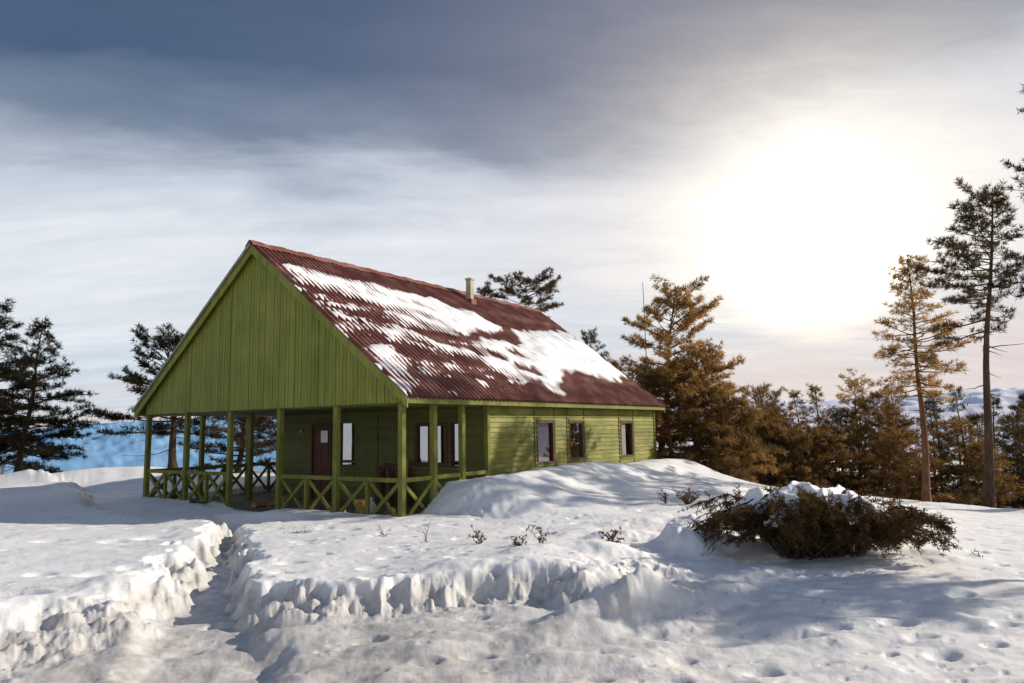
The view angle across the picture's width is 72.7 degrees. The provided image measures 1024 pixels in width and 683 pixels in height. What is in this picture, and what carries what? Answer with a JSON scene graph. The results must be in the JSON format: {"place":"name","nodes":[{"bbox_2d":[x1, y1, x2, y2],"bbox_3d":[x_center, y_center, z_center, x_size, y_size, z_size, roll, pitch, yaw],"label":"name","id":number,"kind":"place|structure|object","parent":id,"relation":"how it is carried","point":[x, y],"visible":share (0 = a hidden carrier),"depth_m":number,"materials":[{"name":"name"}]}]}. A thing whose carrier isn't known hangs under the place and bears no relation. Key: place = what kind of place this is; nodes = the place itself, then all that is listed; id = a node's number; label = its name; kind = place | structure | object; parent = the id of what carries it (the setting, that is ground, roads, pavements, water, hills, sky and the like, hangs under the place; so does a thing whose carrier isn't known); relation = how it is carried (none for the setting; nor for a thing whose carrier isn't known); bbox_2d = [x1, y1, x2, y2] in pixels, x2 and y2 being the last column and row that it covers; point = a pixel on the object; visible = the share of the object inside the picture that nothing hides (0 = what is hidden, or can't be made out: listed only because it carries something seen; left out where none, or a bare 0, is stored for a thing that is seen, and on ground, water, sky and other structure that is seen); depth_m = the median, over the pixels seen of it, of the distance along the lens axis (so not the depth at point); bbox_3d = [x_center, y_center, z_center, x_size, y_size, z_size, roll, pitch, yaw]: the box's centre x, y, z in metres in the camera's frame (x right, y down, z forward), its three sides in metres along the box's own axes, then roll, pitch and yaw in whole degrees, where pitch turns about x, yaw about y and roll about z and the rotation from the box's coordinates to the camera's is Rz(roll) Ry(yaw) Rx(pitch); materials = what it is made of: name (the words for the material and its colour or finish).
{"place":"outdoors","nodes":[
{"label":"outdoors","id":0,"kind":"place"},
{"bbox_2d":[0,418,276,473],"bbox_3d":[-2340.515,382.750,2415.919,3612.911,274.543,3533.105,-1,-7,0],"label":"distant hill","id":1,"kind":"structure","parent":0,"point":[106,451],"depth_m":2819.66,"materials":[{"name":"white snow"}]},
{"bbox_2d":[282,495,288,507],"bbox_3d":[-6.031,4.316,18.492,0.173,0.400,0.232,-2,0,12],"label":"firewood log","id":2,"kind":"object","parent":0,"point":[284,498],"visible":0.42,"depth_m":18.42,"materials":[{"name":"brown wood"}]},
{"bbox_2d":[0,455,1023,682],"bbox_3d":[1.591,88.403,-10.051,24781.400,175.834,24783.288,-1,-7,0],"label":"ground","id":3,"kind":"structure","parent":0,"point":[111,575],"depth_m":8.01,"materials":[{"name":"white snow"}]},
{"bbox_2d":[0,455,5,474],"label":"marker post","id":4,"kind":"object","parent":3,"relation":"on","point":[3,467],"visible":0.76,"depth_m":29.86,"materials":[{"name":"grey"}]},
{"bbox_2d":[0,296,67,472],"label":"pine tree","id":5,"kind":"object","parent":3,"relation":"on","point":[27,464],"visible":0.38,"depth_m":33.08,"materials":[{"name":"green plant"}]},
{"bbox_2d":[0,315,101,471],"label":"pine tree","id":6,"kind":"object","parent":3,"relation":"on","point":[19,444],"visible":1,"depth_m":30.58,"materials":[{"name":"green plant"}]},
{"bbox_2d":[82,322,223,467],"bbox_3d":[-16.145,2.390,31.669,5.800,6.990,4.926,4,-9,-34],"label":"pine tree","id":7,"kind":"object","parent":3,"relation":"on","point":[168,340],"visible":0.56,"depth_m":30.98,"materials":[{"name":"green plant"}]},
{"bbox_2d":[189,500,208,502],"bbox_3d":[-8.523,4.359,18.907,0.562,0.071,0.160,-2,-7,11],"label":"board","id":8,"kind":"object","parent":3,"relation":"on","point":[191,501],"visible":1,"depth_m":18.87,"materials":[{"name":"black wood"}]},
{"bbox_2d":[176,416,276,472],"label":"pine tree","id":9,"kind":"object","parent":3,"relation":"on","point":[240,438],"visible":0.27,"depth_m":32.90,"materials":[{"name":"green plant"}]},
{"bbox_2d":[245,417,276,470],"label":"pine tree","id":10,"kind":"object","parent":3,"relation":"on","point":[271,433],"visible":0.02,"depth_m":34.33,"materials":[{"name":"green plant"}]},
{"bbox_2d":[132,240,667,516],"bbox_3d":[-2.944,1.553,24.580,11.775,8.091,14.690,-6,-9,34],"label":"cabin","id":11,"kind":"object","parent":3,"relation":"on","point":[263,336],"visible":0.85,"depth_m":19.50,"materials":[{"name":"green wood"}]},
{"bbox_2d":[251,502,267,507],"bbox_3d":[-6.927,4.486,19.080,0.174,0.160,0.500,-3,-11,17],"label":"firewood log","id":12,"kind":"object","parent":11,"relation":"on","point":[259,504],"visible":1,"depth_m":18.99,"materials":[{"name":"brown wood"}]},
{"bbox_2d":[310,423,331,499],"bbox_3d":[-5.966,3.742,21.803,0.960,2.370,0.162,-6,-9,34],"label":"door","id":13,"kind":"structure","parent":11,"relation":"in","point":[320,452],"depth_m":21.82,"materials":[{"name":"brown paint"}]},
{"bbox_2d":[321,431,327,441],"bbox_3d":[-5.883,2.978,21.792,0.315,0.365,0.007,-6,-9,34],"label":"paper notice","id":14,"kind":"object","parent":11,"relation":"attached to","point":[324,436],"visible":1,"depth_m":21.78,"materials":[{"name":"white paper"}]},
{"bbox_2d":[340,421,356,468],"bbox_3d":[-4.997,3.149,21.205,0.910,1.435,0.145,-6,-9,34],"label":"window","id":15,"kind":"structure","parent":11,"relation":"in","point":[348,433],"depth_m":21.22,"materials":[{"name":"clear glass"}]},
{"bbox_2d":[355,498,364,513],"bbox_3d":[-3.619,3.997,16.650,0.255,0.420,0.247,0,13,-11],"label":"firewood log","id":16,"kind":"object","parent":11,"relation":"on","point":[360,502],"visible":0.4,"depth_m":16.57,"materials":[{"name":"brown wood"}]},
{"bbox_2d":[370,497,375,512],"bbox_3d":[-3.418,4.018,16.814,0.248,0.500,0.254,0,-7,-12],"label":"plastic jug","id":17,"kind":"object","parent":11,"relation":"on","point":[372,505],"visible":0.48,"depth_m":16.74,"materials":[{"name":"white plastic"}]},
{"bbox_2d":[375,466,381,503],"bbox_3d":[-3.828,4.113,19.933,0.154,1.080,0.124,-6,-14,34],"label":"firewood slab","id":18,"kind":"object","parent":11,"relation":"on","point":[379,467],"depth_m":19.89,"materials":[{"name":"brown wood"}]},
{"bbox_2d":[377,469,382,504],"bbox_3d":[-3.733,4.117,19.644,0.138,1.000,0.147,-2,-13,6],"label":"firewood slab","id":19,"kind":"object","parent":11,"relation":"on","point":[380,475],"depth_m":19.60,"materials":[{"name":"brown wood"}]},
{"bbox_2d":[382,463,387,495],"bbox_3d":[-3.668,4.066,19.896,0.161,1.160,0.142,-5,-14,29],"label":"firewood slab","id":20,"kind":"object","parent":11,"relation":"on","point":[384,468],"depth_m":19.86,"materials":[{"name":"brown wood"}]},
{"bbox_2d":[384,465,390,496],"bbox_3d":[-3.543,4.075,19.744,0.163,1.100,0.139,-4,-13,23],"label":"firewood slab","id":21,"kind":"object","parent":11,"relation":"on","point":[388,467],"depth_m":19.78,"materials":[{"name":"brown wood"}]},
{"bbox_2d":[385,470,391,504],"bbox_3d":[-3.456,4.093,19.418,0.164,0.980,0.151,-1,-13,0],"label":"firewood slab","id":22,"kind":"object","parent":11,"relation":"on","point":[387,484],"depth_m":19.38,"materials":[{"name":"brown wood"}]},
{"bbox_2d":[383,508,395,514],"bbox_3d":[-2.854,3.967,16.182,0.087,0.099,0.550,4,-22,-37],"label":"firewood log","id":23,"kind":"object","parent":11,"relation":"on","point":[387,512],"visible":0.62,"depth_m":16.20,"materials":[{"name":"brown wood"}]},
{"bbox_2d":[391,464,396,504],"bbox_3d":[-3.358,4.045,19.693,0.160,1.140,0.167,-3,-13,17],"label":"firewood slab","id":24,"kind":"object","parent":11,"relation":"on","point":[392,476],"depth_m":19.66,"materials":[{"name":"brown wood"}]},
{"bbox_2d":[393,465,397,505],"bbox_3d":[-3.248,4.034,19.534,0.163,1.120,0.131,-2,-13,12],"label":"firewood slab","id":25,"kind":"object","parent":11,"relation":"on","point":[395,498],"depth_m":19.43,"materials":[{"name":"brown wood"}]},
{"bbox_2d":[406,459,408,504],"bbox_3d":[-2.993,3.935,19.393,0.201,1.270,0.180,-6,-13,34],"label":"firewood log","id":26,"kind":"object","parent":11,"relation":"on","point":[407,464],"visible":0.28,"depth_m":19.39,"materials":[{"name":"brown wood"}]},
{"bbox_2d":[412,422,449,468],"bbox_3d":[-2.230,2.878,19.307,1.340,1.265,0.145,-6,-9,34],"label":"window","id":27,"kind":"structure","parent":11,"relation":"in","point":[421,430],"depth_m":19.35,"materials":[{"name":"glass"}]},
{"bbox_2d":[277,263,626,398],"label":"roof snow","id":28,"kind":"structure","parent":11,"relation":"on","point":[551,354],"depth_m":21.77,"materials":[{"name":"white snow"}]},
{"bbox_2d":[449,422,458,469],"bbox_3d":[-1.503,2.823,18.807,0.450,1.265,0.145,-6,-9,34],"label":"window","id":29,"kind":"structure","parent":11,"relation":"in","point":[453,425],"depth_m":18.86,"materials":[{"name":"white glass"}]},
{"bbox_2d":[536,421,555,466],"bbox_3d":[0.960,2.997,20.526,0.157,1.315,1.040,-6,-9,34],"label":"window","id":30,"kind":"structure","parent":11,"relation":"in","point":[545,445],"depth_m":20.64,"materials":[{"name":"glass"}]},
{"bbox_2d":[568,421,585,461],"bbox_3d":[2.015,3.156,22.031,0.145,1.255,1.010,-6,-9,34],"label":"window","id":31,"kind":"structure","parent":11,"relation":"in","point":[576,428],"depth_m":22.12,"materials":[{"name":"glass"}]},
{"bbox_2d":[620,421,634,458],"bbox_3d":[4.098,3.536,25.023,0.157,1.305,1.100,-6,-9,34],"label":"window","id":32,"kind":"structure","parent":11,"relation":"in","point":[622,424],"depth_m":25.08,"materials":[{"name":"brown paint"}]},
{"bbox_2d":[468,525,486,543],"bbox_3d":[-0.524,2.925,10.502,0.297,0.332,0.266,-1,-7,0],"label":"withered plant","id":33,"kind":"object","parent":3,"relation":"on","point":[480,540],"visible":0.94,"depth_m":10.45,"materials":[{"name":"brown plant"}]},
{"bbox_2d":[476,281,507,300],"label":"pine tree","id":34,"kind":"object","parent":3,"relation":"on","point":[486,289],"visible":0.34,"depth_m":45.54,"materials":[{"name":"green plant"}]},
{"bbox_2d":[510,534,527,545],"bbox_3d":[0.077,2.847,9.924,0.282,0.230,0.267,-4,-8,24],"label":"withered plant","id":35,"kind":"object","parent":3,"relation":"on","point":[516,542],"visible":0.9,"depth_m":9.90,"materials":[{"name":"brown plant"}]},
{"bbox_2d":[486,266,563,313],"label":"pine tree","id":36,"kind":"object","parent":3,"relation":"on","point":[541,278],"visible":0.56,"depth_m":45.98,"materials":[{"name":"green plant"}]},
{"bbox_2d":[525,525,549,543],"bbox_3d":[0.397,2.699,9.664,0.328,0.296,0.330,-8,-10,42],"label":"withered plant","id":37,"kind":"object","parent":3,"relation":"on","point":[543,538],"visible":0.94,"depth_m":9.71,"materials":[{"name":"brown plant"}]},
{"bbox_2d":[579,325,609,358],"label":"pine tree","id":38,"kind":"object","parent":3,"relation":"on","point":[591,339],"visible":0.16,"depth_m":44.16,"materials":[{"name":"green plant"}]},
{"bbox_2d":[598,526,623,542],"bbox_3d":[1.453,2.873,10.207,0.388,0.289,0.440,-1,-7,0],"label":"withered plant","id":39,"kind":"object","parent":3,"relation":"on","point":[613,535],"visible":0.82,"depth_m":10.27,"materials":[{"name":"brown plant"}]},
{"bbox_2d":[606,354,666,447],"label":"pine tree","id":40,"kind":"object","parent":3,"relation":"on","point":[616,363],"visible":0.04,"depth_m":33.28,"materials":[{"name":"green plant"}]},
{"bbox_2d":[642,282,647,375],"bbox_3d":[6.017,2.008,30.976,0.129,9.451,0.129,2,-8,-22],"label":"antenna mast","id":41,"kind":"object","parent":3,"relation":"on","point":[645,336],"visible":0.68,"depth_m":31.22,"materials":[{"name":"grey metal"}]},
{"bbox_2d":[658,488,668,503],"bbox_3d":[3.598,3.702,16.582,0.307,0.419,0.342,-1,-7,0],"label":"withered shrub","id":42,"kind":"object","parent":3,"relation":"on","point":[664,497],"visible":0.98,"depth_m":16.57,"materials":[{"name":"brown plant"}]},
{"bbox_2d":[618,274,745,447],"bbox_3d":[6.560,1.612,31.190,6.895,9.667,5.768,-1,-7,0],"label":"pine tree","id":43,"kind":"object","parent":3,"relation":"on","point":[692,313],"visible":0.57,"depth_m":31.35,"materials":[{"name":"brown plant"}]},
{"bbox_2d":[671,485,700,504],"bbox_3d":[4.131,3.636,16.357,0.667,0.481,0.637,2,-8,-26],"label":"withered shrub","id":44,"kind":"object","parent":3,"relation":"on","point":[686,497],"visible":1,"depth_m":16.30,"materials":[{"name":"brown plant"}]},
{"bbox_2d":[634,360,738,463],"bbox_3d":[6.555,3.528,28.781,5.259,5.629,4.652,-6,-9,33],"label":"pine tree","id":45,"kind":"object","parent":3,"relation":"on","point":[668,381],"visible":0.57,"depth_m":28.39,"materials":[{"name":"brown plant"}]},
{"bbox_2d":[648,337,752,455],"bbox_3d":[8.107,2.845,30.430,4.671,6.078,5.337,-1,-7,0],"label":"pine tree","id":46,"kind":"object","parent":3,"relation":"on","point":[703,354],"visible":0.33,"depth_m":29.80,"materials":[{"name":"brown plant"}]},
{"bbox_2d":[690,425,766,480],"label":"pine tree","id":47,"kind":"object","parent":3,"relation":"on","point":[762,433],"visible":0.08,"depth_m":34.34,"materials":[{"name":"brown plant"}]},
{"bbox_2d":[671,390,790,482],"bbox_3d":[8.720,4.037,28.694,4.046,4.342,4.898,4,-9,-37],"label":"pine tree","id":48,"kind":"object","parent":3,"relation":"on","point":[744,419],"visible":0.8,"depth_m":28.00,"materials":[{"name":"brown plant"}]},
{"bbox_2d":[731,381,808,484],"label":"fir tree","id":49,"kind":"object","parent":3,"relation":"on","point":[760,395],"visible":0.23,"depth_m":36.09,"materials":[{"name":"green plant"}]},
{"bbox_2d":[736,409,808,486],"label":"pine tree","id":50,"kind":"object","parent":3,"relation":"on","point":[771,420],"visible":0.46,"depth_m":33.98,"materials":[{"name":"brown plant"}]},
{"bbox_2d":[759,403,795,481],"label":"fir tree","id":51,"kind":"object","parent":3,"relation":"on","point":[787,414],"visible":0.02,"depth_m":37.97,"materials":[{"name":"green plant"}]},
{"bbox_2d":[754,423,846,487],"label":"pine tree","id":52,"kind":"object","parent":3,"relation":"on","point":[799,454],"visible":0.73,"depth_m":32.94,"materials":[{"name":"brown plant"}]},
{"bbox_2d":[787,389,824,474],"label":"fir tree","id":53,"kind":"object","parent":3,"relation":"on","point":[793,394],"visible":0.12,"depth_m":39.18,"materials":[{"name":"green plant"}]},
{"bbox_2d":[678,473,962,559],"bbox_3d":[4.314,2.615,10.079,3.938,1.329,2.710,-1,-7,0],"label":"juniper bush","id":54,"kind":"object","parent":3,"relation":"on","point":[825,530],"visible":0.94,"depth_m":9.47,"materials":[{"name":"green plant"}]},
{"bbox_2d":[731,481,892,527],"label":"snow","id":55,"kind":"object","parent":54,"relation":"on","point":[758,494],"visible":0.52,"depth_m":9.89,"materials":[{"name":"white snow"}]},
{"bbox_2d":[800,381,846,487],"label":"fir tree","id":56,"kind":"object","parent":3,"relation":"on","point":[812,389],"visible":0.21,"depth_m":38.94,"materials":[{"name":"green plant"}]},
{"bbox_2d":[789,422,873,495],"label":"fir tree","id":57,"kind":"object","parent":3,"relation":"on","point":[820,440],"visible":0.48,"depth_m":33.50,"materials":[{"name":"green plant"}]},
{"bbox_2d":[804,404,887,494],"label":"fir tree","id":58,"kind":"object","parent":3,"relation":"on","point":[835,416],"visible":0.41,"depth_m":34.61,"materials":[{"name":"green plant"}]},
{"bbox_2d":[833,398,882,495],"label":"fir tree","id":59,"kind":"object","parent":3,"relation":"on","point":[861,411],"visible":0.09,"depth_m":38.02,"materials":[{"name":"green plant"}]},
{"bbox_2d":[818,368,913,498],"bbox_3d":[17.954,5.468,36.059,4.595,8.591,4.390,-1,-7,0],"label":"fir tree","id":60,"kind":"object","parent":3,"relation":"on","point":[851,383],"visible":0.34,"depth_m":36.02,"materials":[{"name":"green plant"}]},
{"bbox_2d":[845,390,942,498],"bbox_3d":[18.952,6.106,35.181,4.985,7.592,4.993,-1,-7,0],"label":"fir tree","id":61,"kind":"object","parent":3,"relation":"on","point":[881,407],"visible":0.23,"depth_m":34.89,"materials":[{"name":"green plant"}]},
{"bbox_2d":[849,402,938,499],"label":"fir tree","id":62,"kind":"object","parent":3,"relation":"on","point":[904,418],"visible":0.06,"depth_m":36.82,"materials":[{"name":"green plant"}]},
{"bbox_2d":[864,379,935,499],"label":"fir tree","id":63,"kind":"object","parent":3,"relation":"on","point":[904,423],"visible":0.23,"depth_m":35.42,"materials":[{"name":"green plant"}]},
{"bbox_2d":[863,425,973,504],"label":"fir tree","id":64,"kind":"object","parent":3,"relation":"on","point":[884,446],"visible":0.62,"depth_m":30.70,"materials":[{"name":"green plant"}]},
{"bbox_2d":[871,253,981,501],"bbox_3d":[14.517,1.297,24.592,3.123,9.084,3.693,-3,-7,16],"label":"pine tree","id":65,"kind":"object","parent":3,"relation":"on","point":[932,358],"visible":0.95,"depth_m":24.59,"materials":[{"name":"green plant"}]},
{"bbox_2d":[906,403,956,495],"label":"fir tree","id":66,"kind":"object","parent":3,"relation":"on","point":[931,408],"visible":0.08,"depth_m":37.97,"materials":[{"name":"green plant"}]},
{"bbox_2d":[907,391,960,500],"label":"fir tree","id":67,"kind":"object","parent":3,"relation":"on","point":[933,402],"visible":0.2,"depth_m":35.63,"materials":[{"name":"green plant"}]},
{"bbox_2d":[911,417,1011,506],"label":"fir tree","id":68,"kind":"object","parent":3,"relation":"on","point":[954,441],"visible":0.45,"depth_m":32.85,"materials":[{"name":"green plant"}]},
{"bbox_2d":[944,384,980,501],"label":"fir tree","id":69,"kind":"object","parent":3,"relation":"on","point":[954,405],"visible":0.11,"depth_m":36.83,"materials":[{"name":"green plant"}]},
{"bbox_2d":[950,489,979,504],"bbox_3d":[13.370,4.641,20.513,0.630,0.578,0.760,3,-8,-31],"label":"withered shrub","id":70,"kind":"object","parent":3,"relation":"on","point":[961,501],"visible":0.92,"depth_m":20.46,"materials":[{"name":"brown plant"}]},
{"bbox_2d":[913,177,1023,507],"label":"pine tree","id":71,"kind":"object","parent":3,"relation":"on","point":[988,492],"visible":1,"depth_m":22.49,"materials":[{"name":"green plant"}]},
{"bbox_2d":[942,438,1023,508],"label":"fir tree","id":72,"kind":"object","parent":3,"relation":"on","point":[972,448],"visible":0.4,"depth_m":30.37,"materials":[{"name":"green plant"}]},
{"bbox_2d":[959,412,1013,504],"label":"fir tree","id":73,"kind":"object","parent":3,"relation":"on","point":[974,417],"visible":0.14,"depth_m":33.42,"materials":[{"name":"green plant"}]},
{"bbox_2d":[977,395,1021,507],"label":"fir tree","id":74,"kind":"object","parent":3,"relation":"on","point":[996,402],"visible":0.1,"depth_m":36.47,"materials":[{"name":"green plant"}]},
{"bbox_2d":[979,413,1023,507],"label":"pine tree","id":75,"kind":"object","parent":3,"relation":"on","point":[998,435],"visible":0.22,"depth_m":34.09,"materials":[{"name":"green plant"}]},
{"bbox_2d":[985,84,1023,300],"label":"pine tree","id":76,"kind":"object","parent":3,"relation":"on","point":[1011,189],"visible":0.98,"depth_m":21.72,"materials":[{"name":"green plant"}]},
{"bbox_2d":[995,400,1023,508],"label":"fir tree","id":77,"kind":"object","parent":3,"relation":"on","point":[1019,408],"visible":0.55,"depth_m":32.15,"materials":[{"name":"green plant"}]},
{"bbox_2d":[1009,393,1023,504],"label":"fir tree","id":78,"kind":"object","parent":3,"relation":"on","point":[1021,397],"visible":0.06,"depth_m":35.86,"materials":[{"name":"green plant"}]},
{"bbox_2d":[0,0,1023,428],"label":"sky","id":79,"kind":"structure","parent":0,"point":[785,153],"materials":[{"name":"grey"}]},
{"bbox_2d":[656,387,1023,454],"bbox_3d":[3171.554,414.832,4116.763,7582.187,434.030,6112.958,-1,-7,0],"label":"distant hill","id":80,"kind":"structure","parent":0,"point":[973,399],"depth_m":4835.34,"materials":[{"name":"white snow"}]}
]}

